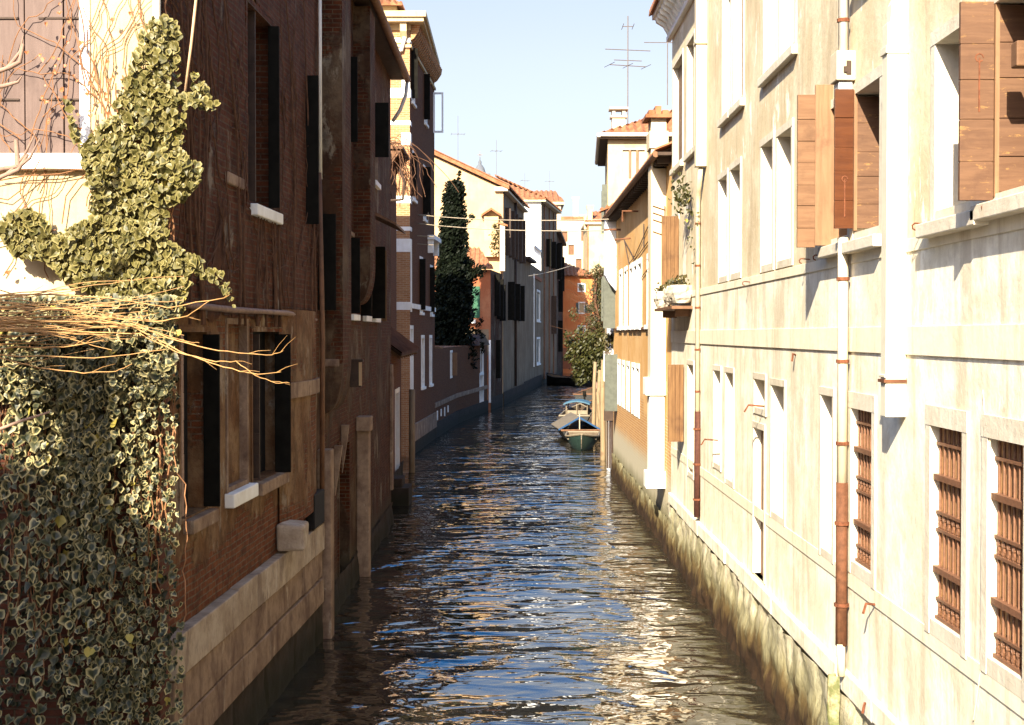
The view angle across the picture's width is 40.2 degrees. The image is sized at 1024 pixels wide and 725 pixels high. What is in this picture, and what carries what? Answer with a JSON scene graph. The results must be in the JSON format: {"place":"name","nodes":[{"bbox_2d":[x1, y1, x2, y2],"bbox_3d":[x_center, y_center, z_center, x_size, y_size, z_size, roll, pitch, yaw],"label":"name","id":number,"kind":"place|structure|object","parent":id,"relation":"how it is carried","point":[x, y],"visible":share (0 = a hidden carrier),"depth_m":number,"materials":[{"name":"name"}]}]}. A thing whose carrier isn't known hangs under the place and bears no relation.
{"place":"outdoors","nodes":[
{"label":"outdoors","id":0,"kind":"place"},
{"bbox_2d":[0,36,39,179],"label":"bare branch","id":1,"kind":"object","parent":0,"point":[20,162],"visible":1,"depth_m":12.15,"materials":[{"name":"wood"}]},
{"bbox_2d":[0,411,49,430],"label":"broken twig","id":2,"kind":"object","parent":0,"point":[17,422],"visible":1,"depth_m":11.80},
{"bbox_2d":[0,276,295,384],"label":"willow wands","id":3,"kind":"object","parent":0,"point":[12,322],"visible":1,"depth_m":11.43,"materials":[{"name":"orange plant"}]},
{"bbox_2d":[184,0,197,90],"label":"leaning cane","id":4,"kind":"object","parent":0,"point":[191,41],"visible":1,"depth_m":12.88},
{"bbox_2d":[258,373,785,724],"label":"water","id":5,"kind":"structure","parent":0,"point":[524,570],"depth_m":25.04,"materials":[{"name":"blue liquid"}]},
{"bbox_2d":[0,312,174,724],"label":"garden wall","id":6,"kind":"structure","parent":5,"relation":"in","point":[52,713],"depth_m":12.80,"materials":[{"name":"brick"}]},
{"bbox_2d":[0,291,187,724],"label":"hanging ivy","id":7,"kind":"object","parent":6,"relation":"hanging from","point":[82,399],"visible":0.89,"depth_m":12.42,"materials":[{"name":"green plant"}]},
{"bbox_2d":[0,0,324,724],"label":"creeper house","id":8,"kind":"structure","parent":5,"relation":"on","point":[252,629],"depth_m":16.99,"materials":[{"name":"brick"}]},
{"bbox_2d":[0,0,90,169],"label":"window","id":9,"kind":"structure","parent":8,"relation":"in","point":[23,100],"depth_m":13.97,"materials":[{"name":"wood"}]},
{"bbox_2d":[0,0,152,277],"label":"russet creeper","id":10,"kind":"object","parent":8,"relation":"attached to","point":[61,89],"visible":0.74,"depth_m":13.90,"materials":[{"name":"brown plant"}]},
{"bbox_2d":[0,13,235,320],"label":"climbing ivy","id":11,"kind":"object","parent":8,"relation":"attached to","point":[89,249],"visible":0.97,"depth_m":13.66,"materials":[{"name":"green plant"}]},
{"bbox_2d":[177,326,219,534],"bbox_3d":[-3.511,0.710,15.204,0.430,2.200,1.261,0,1,2],"label":"window","id":12,"kind":"structure","parent":8,"relation":"in","point":[198,386],"depth_m":15.69,"materials":[{"name":"brown paint"}]},
{"bbox_2d":[164,0,318,327],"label":"dry creeper","id":13,"kind":"object","parent":8,"relation":"attached to","point":[190,138],"visible":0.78,"depth_m":16.98,"materials":[{"name":"plant"}]},
{"bbox_2d":[225,318,257,507],"bbox_3d":[-3.397,0.588,17.228,0.270,2.260,1.306,0,1,2],"label":"blocked window","id":14,"kind":"structure","parent":8,"relation":"in","point":[239,490],"depth_m":17.50,"materials":[{"name":"wood"}]},
{"bbox_2d":[245,0,282,224],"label":"window","id":15,"kind":"structure","parent":8,"relation":"in","point":[262,35],"depth_m":19.11,"materials":[{"name":"paint"}]},
{"bbox_2d":[250,327,290,495],"bbox_3d":[-3.355,0.619,18.906,0.470,2.190,1.894,0,1,2],"label":"window","id":16,"kind":"structure","parent":8,"relation":"in","point":[270,402],"depth_m":19.57,"materials":[{"name":"brown paint"}]},
{"bbox_2d":[316,0,410,638],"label":"brick house","id":17,"kind":"structure","parent":5,"relation":"on","point":[363,63],"depth_m":28.21,"materials":[{"name":"brick"}]},
{"bbox_2d":[375,157,380,189],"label":"window","id":18,"kind":"structure","parent":17,"relation":"in","point":[377,185],"depth_m":33.16,"materials":[{"name":"stone"}]},
{"bbox_2d":[391,146,409,330],"bbox_3d":[-6.396,-0.922,51.977,5.208,13.720,4.030,0,1,0],"label":"brick bay","id":19,"kind":"object","parent":5,"relation":"in","point":[393,268],"visible":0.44,"depth_m":52.33,"materials":[{"name":"brick"}]},
{"bbox_2d":[391,134,458,199],"bbox_3d":[-4.775,-7.056,50.313,3.435,2.448,5.607,1,1,33],"label":"vine tangle","id":20,"kind":"object","parent":19,"relation":"hanging from","point":[404,160],"visible":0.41,"depth_m":50.96,"materials":[{"name":"brown plant"}]},
{"bbox_2d":[391,475,411,505],"bbox_3d":[-3.375,4.266,41.346,0.750,1.780,1.300,0,1,0],"label":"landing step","id":21,"kind":"object","parent":5,"relation":"in","point":[401,493],"visible":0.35,"depth_m":40.69,"materials":[{"name":"stone"}]},
{"bbox_2d":[391,327,418,474],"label":"lean to house","id":22,"kind":"structure","parent":5,"relation":"on","point":[402,346],"depth_m":46.80,"materials":[{"name":"brown wood"}]},
{"bbox_2d":[380,0,442,456],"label":"banded brick house","id":23,"kind":"structure","parent":5,"relation":"on","point":[414,123],"depth_m":58.95,"materials":[{"name":"brick"}]},
{"bbox_2d":[410,325,413,388],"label":"window","id":24,"kind":"structure","parent":23,"relation":"in","point":[411,326],"depth_m":57.92,"materials":[{"name":"stone"}]},
{"bbox_2d":[411,48,417,108],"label":"window","id":25,"kind":"structure","parent":23,"relation":"in","point":[414,53],"depth_m":57.31,"materials":[{"name":"wood"}]},
{"bbox_2d":[412,150,417,203],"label":"window","id":26,"kind":"structure","parent":23,"relation":"in","point":[414,200],"depth_m":57.68,"materials":[{"name":"wood"}]},
{"bbox_2d":[420,256,425,314],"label":"window","id":27,"kind":"structure","parent":23,"relation":"in","point":[422,261],"depth_m":60.45,"materials":[{"name":"wood"}]},
{"bbox_2d":[421,335,425,389],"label":"window","id":28,"kind":"structure","parent":23,"relation":"in","point":[423,386],"depth_m":62.20,"materials":[{"name":"stone"}]},
{"bbox_2d":[417,212,433,244],"bbox_3d":[-3.652,-5.654,59.303,0.707,1.417,0.447,0,1,0],"label":"pulley arm","id":29,"kind":"object","parent":23,"relation":"attached to","point":[428,214],"visible":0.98,"depth_m":59.37},
{"bbox_2d":[419,223,603,230],"bbox_3d":[-0.375,-5.138,52.956,0.032,1.282,14.927,-1,1,-29],"label":"clothesline","id":30,"kind":"object","parent":29,"relation":"attached to","point":[511,230],"visible":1,"depth_m":52.30,"materials":[{"name":"fabric"}]},
{"bbox_2d":[420,215,608,220],"bbox_3d":[-0.375,-5.508,52.949,0.032,1.282,14.927,-1,1,-29],"label":"clothesline","id":31,"kind":"object","parent":29,"relation":"attached to","point":[519,220],"visible":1,"depth_m":51.50,"materials":[{"name":"fabric"}]},
{"bbox_2d":[424,73,429,128],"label":"window","id":32,"kind":"structure","parent":23,"relation":"in","point":[426,76],"depth_m":62.20,"materials":[{"name":"wood"}]},
{"bbox_2d":[423,164,430,222],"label":"window","id":33,"kind":"structure","parent":23,"relation":"in","point":[426,179],"depth_m":61.79,"materials":[{"name":"wood"}]},
{"bbox_2d":[429,335,433,386],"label":"window","id":34,"kind":"structure","parent":23,"relation":"in","point":[430,336],"depth_m":65.49,"materials":[{"name":"stone"}]},
{"bbox_2d":[430,265,434,316],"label":"window","id":35,"kind":"structure","parent":23,"relation":"in","point":[432,269],"depth_m":64.79,"materials":[{"name":"wood"}]},
{"bbox_2d":[409,389,414,472],"bbox_3d":[-3.610,2.969,50.521,0.223,4.005,0.303,0,1,-22],"label":"mooring post","id":36,"kind":"object","parent":5,"relation":"in","point":[411,430],"visible":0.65,"depth_m":50.42,"materials":[{"name":"brown wood"}]},
{"bbox_2d":[435,170,486,368],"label":"cypress tree","id":37,"kind":"object","parent":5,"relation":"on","point":[456,274],"visible":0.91,"depth_m":83.15,"materials":[{"name":"green plant"}]},
{"bbox_2d":[435,334,489,437],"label":"brick garden wall","id":38,"kind":"structure","parent":5,"relation":"in","point":[461,386],"depth_m":78.82,"materials":[{"name":"brick"}]},
{"bbox_2d":[450,350,456,377],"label":"window","id":39,"kind":"structure","parent":38,"relation":"in","point":[453,356],"depth_m":75.54,"materials":[{"name":"stone"}]},
{"bbox_2d":[479,372,483,402],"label":"water door","id":40,"kind":"structure","parent":38,"relation":"in","point":[481,375],"depth_m":89.18,"materials":[{"name":"stone"}]},
{"bbox_2d":[435,247,505,409],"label":"salmon house","id":41,"kind":"structure","parent":5,"relation":"on","point":[490,302],"depth_m":92.63,"materials":[{"name":"paint"}]},
{"bbox_2d":[471,286,479,322],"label":"window","id":42,"kind":"structure","parent":41,"relation":"in","point":[477,298],"depth_m":91.48,"materials":[{"name":"wood"}]},
{"bbox_2d":[434,149,529,404],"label":"gabled house","id":43,"kind":"structure","parent":5,"relation":"on","point":[488,196],"depth_m":98.76,"materials":[{"name":"paint"}]},
{"bbox_2d":[489,223,499,256],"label":"wall creeper","id":44,"kind":"object","parent":43,"relation":"attached to","point":[496,241],"depth_m":97.82,"materials":[{"name":"green plant"}]},
{"bbox_2d":[495,174,561,383],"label":"white house","id":45,"kind":"structure","parent":5,"relation":"on","point":[542,207],"depth_m":141.31,"materials":[{"name":"paint"}]},
{"bbox_2d":[524,244,541,393],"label":"grey house","id":46,"kind":"structure","parent":5,"relation":"on","point":[532,352],"depth_m":126.23,"materials":[{"name":"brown paint"}]},
{"bbox_2d":[534,190,563,229],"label":"pale house","id":47,"kind":"structure","parent":5,"relation":"on","point":[555,198],"depth_m":172.66,"materials":[{"name":"ceramic"}]},
{"bbox_2d":[557,230,566,374],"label":"building","id":48,"kind":"structure","parent":5,"relation":"on","point":[561,272],"depth_m":157.94,"materials":[{"name":"black paint"}]},
{"bbox_2d":[546,372,591,385],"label":"dark boat","id":49,"kind":"object","parent":5,"relation":"on","point":[552,378],"visible":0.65,"depth_m":137.68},
{"bbox_2d":[561,197,583,268],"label":"pale house","id":50,"kind":"structure","parent":5,"relation":"on","point":[573,252],"depth_m":223.67,"materials":[{"name":"white paint"}]},
{"bbox_2d":[551,412,599,440],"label":"covered boat","id":51,"kind":"object","parent":5,"relation":"on","point":[572,421],"visible":0.66,"depth_m":66.44,"materials":[{"name":"fabric"}]},
{"bbox_2d":[559,399,591,425],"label":"canopy boat","id":52,"kind":"object","parent":5,"relation":"on","point":[584,411],"visible":0.66,"depth_m":77.14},
{"bbox_2d":[563,263,593,372],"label":"red house","id":53,"kind":"structure","parent":5,"relation":"on","point":[569,297],"depth_m":179.90,"materials":[{"name":"stone"}]},
{"bbox_2d":[565,431,599,450],"bbox_3d":[3.101,3.446,61.692,1.540,0.950,4.272,0,1,4],"label":"rowing boat","id":54,"kind":"object","parent":5,"relation":"on","point":[587,440],"visible":0.97,"depth_m":60.23,"materials":[{"name":"teal paint"}]},
{"bbox_2d":[573,387,596,402],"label":"dark boat","id":55,"kind":"object","parent":5,"relation":"on","point":[585,394],"visible":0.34,"depth_m":101.67,"materials":[{"name":"brown wood"}]},
{"bbox_2d":[581,205,603,309],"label":"pale house","id":56,"kind":"structure","parent":5,"relation":"on","point":[593,245],"depth_m":204.72,"materials":[{"name":"paint"}]},
{"bbox_2d":[592,362,596,424],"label":"mooring post","id":57,"kind":"object","parent":5,"relation":"in","point":[594,396],"visible":0.71,"depth_m":73.97,"materials":[{"name":"brown wood"}]},
{"bbox_2d":[585,264,604,388],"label":"poplar tree","id":58,"kind":"object","parent":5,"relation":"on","point":[597,265],"visible":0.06,"depth_m":117.84,"materials":[{"name":"green plant"}]},
{"bbox_2d":[596,370,600,437],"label":"mooring post","id":59,"kind":"object","parent":5,"relation":"in","point":[598,385],"visible":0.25,"depth_m":66.96,"materials":[{"name":"brown wood"}]},
{"bbox_2d":[600,360,605,459],"bbox_3d":[3.598,2.582,55.668,0.249,5.374,0.223,0,1,0],"label":"mooring post","id":60,"kind":"object","parent":5,"relation":"in","point":[602,434],"visible":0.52,"depth_m":55.58,"materials":[{"name":"brown wood"}]},
{"bbox_2d":[594,328,613,471],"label":"white house","id":61,"kind":"structure","parent":5,"relation":"on","point":[607,341],"depth_m":50.11,"materials":[{"name":"paint"}]},
{"bbox_2d":[595,107,671,461],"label":"hip roof house","id":62,"kind":"structure","parent":5,"relation":"on","point":[621,154],"depth_m":51.91,"materials":[{"name":"paint"}]},
{"bbox_2d":[605,16,650,123],"bbox_3d":[4.445,-11.151,53.797,1.784,4.300,1.151,0,1,-20],"label":"tv antenna","id":63,"kind":"object","parent":62,"relation":"on","point":[627,60],"visible":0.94,"depth_m":53.76,"materials":[{"name":"metal"}]},
{"bbox_2d":[620,148,646,180],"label":"window","id":64,"kind":"structure","parent":62,"relation":"in","point":[642,154],"depth_m":51.92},
{"bbox_2d":[598,106,671,552],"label":"orange house","id":65,"kind":"structure","parent":5,"relation":"on","point":[637,361],"depth_m":38.81,"materials":[{"name":"paint"}]},
{"bbox_2d":[604,411,612,467],"bbox_3d":[3.510,2.728,50.091,0.420,2.100,0.250,0,1,0],"label":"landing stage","id":66,"kind":"object","parent":65,"relation":"attached to","point":[608,416],"visible":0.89,"depth_m":50.04,"materials":[{"name":"brown wood"}]},
{"bbox_2d":[617,359,619,405],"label":"window","id":67,"kind":"structure","parent":65,"relation":"in","point":[618,360],"depth_m":47.72,"materials":[{"name":"wood"}]},
{"bbox_2d":[617,269,621,329],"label":"window","id":68,"kind":"structure","parent":65,"relation":"in","point":[620,271],"depth_m":46.95,"materials":[{"name":"wood"}]},
{"bbox_2d":[604,210,637,240],"bbox_3d":[3.326,-4.057,43.129,0.553,0.702,6.465,0,1,0],"label":"pulley arm","id":69,"kind":"object","parent":65,"relation":"attached to","point":[620,229],"visible":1,"depth_m":42.41},
{"bbox_2d":[621,360,624,408],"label":"window","id":70,"kind":"structure","parent":65,"relation":"in","point":[622,361],"depth_m":45.85,"materials":[{"name":"wood"}]},
{"bbox_2d":[621,266,626,329],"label":"window","id":71,"kind":"structure","parent":65,"relation":"in","point":[624,327],"depth_m":44.91,"materials":[{"name":"stone"}]},
{"bbox_2d":[626,361,629,411],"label":"window","id":72,"kind":"structure","parent":65,"relation":"in","point":[627,362],"depth_m":43.98,"materials":[{"name":"stone"}]},
{"bbox_2d":[627,262,632,329],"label":"window","id":73,"kind":"structure","parent":65,"relation":"in","point":[631,264],"depth_m":42.89,"materials":[{"name":"stone"}]},
{"bbox_2d":[631,362,634,415],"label":"window","id":74,"kind":"structure","parent":65,"relation":"in","point":[632,363],"depth_m":42.12,"materials":[{"name":"stone"}]},
{"bbox_2d":[631,260,637,329],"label":"window","id":75,"kind":"structure","parent":65,"relation":"in","point":[635,267],"depth_m":41.38,"materials":[{"name":"stone"}]},
{"bbox_2d":[635,363,639,418],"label":"window","id":76,"kind":"structure","parent":65,"relation":"in","point":[637,379],"depth_m":40.66,"materials":[{"name":"wood"}]},
{"bbox_2d":[635,257,641,329],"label":"window","id":77,"kind":"structure","parent":65,"relation":"in","point":[639,261],"depth_m":39.97,"materials":[{"name":"stone"}]},
{"bbox_2d":[644,253,647,328],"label":"window","id":78,"kind":"structure","parent":65,"relation":"in","point":[645,326],"depth_m":37.34,"materials":[{"name":"stone"}]},
{"bbox_2d":[649,0,1023,724],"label":"stucco house","id":79,"kind":"structure","parent":5,"relation":"on","point":[847,408],"depth_m":14.64,"materials":[{"name":"paint"}]},
{"bbox_2d":[661,210,679,284],"bbox_3d":[3.551,-2.395,30.802,0.698,1.770,1.669,0,1,0],"label":"window shutter","id":80,"kind":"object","parent":79,"relation":"in","point":[670,225],"depth_m":29.97,"materials":[{"name":"wood"}]},
{"bbox_2d":[654,306,692,317],"bbox_3d":[3.390,-1.060,29.584,0.420,0.210,3.400,0,1,0],"label":"pot shelf","id":81,"kind":"object","parent":79,"relation":"attached to","point":[675,311],"visible":1,"depth_m":28.29,"materials":[{"name":"brown wood"}]},
{"bbox_2d":[653,282,669,307],"bbox_3d":[3.338,-1.521,30.983,0.424,0.636,0.583,0,1,0],"label":"plant pot","id":82,"kind":"object","parent":81,"relation":"on","point":[658,300],"visible":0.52,"depth_m":30.82,"materials":[{"name":"white ceramic"}]},
{"bbox_2d":[664,276,686,303],"bbox_3d":[3.428,-1.511,28.887,0.567,0.581,0.624,0,1,0],"label":"plant pot","id":83,"kind":"object","parent":81,"relation":"on","point":[669,300],"visible":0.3,"depth_m":28.85,"materials":[{"name":"stone"}]},
{"bbox_2d":[668,274,691,302],"bbox_3d":[3.404,-1.488,28.175,0.538,0.584,0.711,0,1,0],"label":"plant pot","id":84,"kind":"object","parent":81,"relation":"on","point":[679,291],"visible":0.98,"depth_m":27.95,"materials":[{"name":"white ceramic"}]},
{"bbox_2d":[669,48,683,175],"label":"window","id":85,"kind":"structure","parent":79,"relation":"in","point":[678,66],"depth_m":31.14,"materials":[{"name":"stone"}]},
{"bbox_2d":[668,170,698,264],"bbox_3d":[3.344,-2.842,27.408,0.501,1.944,1.894,0,1,0],"label":"wall weed","id":86,"kind":"object","parent":79,"relation":"attached to","point":[686,196],"depth_m":27.67,"materials":[{"name":"green plant"}]},
{"bbox_2d":[683,29,694,161],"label":"window","id":87,"kind":"structure","parent":79,"relation":"in","point":[690,50],"depth_m":28.66,"materials":[{"name":"stone"}]},
{"bbox_2d":[687,360,694,479],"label":"window","id":88,"kind":"structure","parent":79,"relation":"in","point":[690,363],"depth_m":28.59,"materials":[{"name":"stone"}]},
{"bbox_2d":[712,365,721,471],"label":"window","id":89,"kind":"structure","parent":79,"relation":"in","point":[716,369],"depth_m":24.92,"materials":[{"name":"stone"}]},
{"bbox_2d":[717,168,728,282],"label":"window","id":90,"kind":"structure","parent":79,"relation":"in","point":[722,178],"depth_m":24.27,"materials":[{"name":"stone"}]},
{"bbox_2d":[717,0,731,127],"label":"window","id":91,"kind":"structure","parent":79,"relation":"in","point":[726,5],"depth_m":23.85,"materials":[{"name":"stone"}]},
{"bbox_2d":[724,367,734,488],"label":"window","id":92,"kind":"structure","parent":79,"relation":"in","point":[729,372],"depth_m":23.53,"materials":[{"name":"stone"}]},
{"bbox_2d":[729,156,741,280],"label":"window","id":93,"kind":"structure","parent":79,"relation":"in","point":[735,168],"depth_m":22.99,"materials":[{"name":"stone"}]},
{"bbox_2d":[728,0,744,116],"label":"window","id":94,"kind":"structure","parent":79,"relation":"in","point":[738,38],"depth_m":22.64,"materials":[{"name":"stone"}]},
{"bbox_2d":[752,420,765,583],"bbox_3d":[3.668,2.014,20.377,0.184,2.280,1.033,0,1,0],"label":"door","id":95,"kind":"structure","parent":79,"relation":"in","point":[758,429],"depth_m":20.79,"materials":[{"name":"stone"}]},
{"bbox_2d":[752,372,766,416],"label":"window","id":96,"kind":"structure","parent":79,"relation":"in","point":[759,379],"depth_m":20.73,"materials":[{"name":"stone"}]},
{"bbox_2d":[759,130,774,272],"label":"window","id":97,"kind":"structure","parent":79,"relation":"in","point":[766,144],"depth_m":20.14,"materials":[{"name":"stone"}]},
{"bbox_2d":[757,0,777,87],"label":"window","id":98,"kind":"structure","parent":79,"relation":"in","point":[769,8],"depth_m":19.94,"materials":[{"name":"stone"}]},
{"bbox_2d":[769,378,785,526],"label":"window","id":99,"kind":"structure","parent":79,"relation":"in","point":[777,418],"depth_m":19.38,"materials":[{"name":"stone"}]},
{"bbox_2d":[775,118,793,268],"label":"window","id":100,"kind":"structure","parent":79,"relation":"in","point":[784,135],"depth_m":18.93,"materials":[{"name":"stone"}]},
{"bbox_2d":[773,0,797,72],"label":"window","id":101,"kind":"structure","parent":79,"relation":"in","point":[787,9],"depth_m":18.77,"materials":[{"name":"stone"}]},
{"bbox_2d":[797,85,849,257],"bbox_3d":[3.575,-2.142,15.364,0.730,1.936,1.150,0,1,0],"label":"window","id":102,"kind":"structure","parent":79,"relation":"in","point":[815,113],"depth_m":15.73,"materials":[{"name":"wood"}]},
{"bbox_2d":[818,386,835,563],"bbox_3d":[3.783,1.264,15.974,0.414,1.960,0.765,0,1,0],"label":"window","id":103,"kind":"structure","parent":79,"relation":"in","point":[827,396],"depth_m":16.26,"materials":[{"name":"stone"}]},
{"bbox_2d":[827,673,839,724],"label":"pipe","id":104,"kind":"object","parent":79,"relation":"attached to","point":[833,693],"visible":1,"depth_m":14.87,"materials":[{"name":"metal"}]},
{"bbox_2d":[834,64,881,253],"bbox_3d":[3.658,-2.020,14.177,0.565,1.770,1.380,0,1,0],"label":"window","id":105,"kind":"structure","parent":79,"relation":"in","point":[858,109],"depth_m":14.62,"materials":[{"name":"wood"}]},
{"bbox_2d":[847,391,876,589],"bbox_3d":[3.713,1.276,14.384,0.274,1.920,1.110,0,1,0],"label":"window","id":106,"kind":"structure","parent":79,"relation":"in","point":[862,408],"depth_m":14.55,"materials":[{"name":"stone"}]},
{"bbox_2d":[924,404,969,659],"bbox_3d":[3.713,1.354,11.585,0.274,1.960,1.110,0,1,0],"label":"window","id":107,"kind":"structure","parent":79,"relation":"in","point":[947,430],"depth_m":11.71,"materials":[{"name":"stone"}]},
{"bbox_2d":[915,0,988,238],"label":"window","id":108,"kind":"structure","parent":79,"relation":"in","point":[948,215],"depth_m":11.86,"materials":[{"name":"stone"}]},
{"bbox_2d":[958,0,1023,220],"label":"window","id":109,"kind":"structure","parent":79,"relation":"in","point":[991,32],"depth_m":10.39,"materials":[{"name":"wood"}]},
{"bbox_2d":[980,414,1023,700],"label":"window","id":110,"kind":"structure","parent":79,"relation":"in","point":[1001,617],"depth_m":10.39,"materials":[{"name":"stone"}]},
{"bbox_2d":[397,0,671,216],"label":"sky","id":111,"kind":"structure","parent":0,"point":[531,77],"materials":[{"name":"blue"}]},
{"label":"bank wall","id":112,"kind":"object","parent":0,"visible":0},
{"bbox_2d":[553,261,604,385],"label":"leaning tree","id":113,"kind":"object","parent":112,"relation":"on","point":[583,364],"visible":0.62,"depth_m":90.72,"materials":[{"name":"green plant"}]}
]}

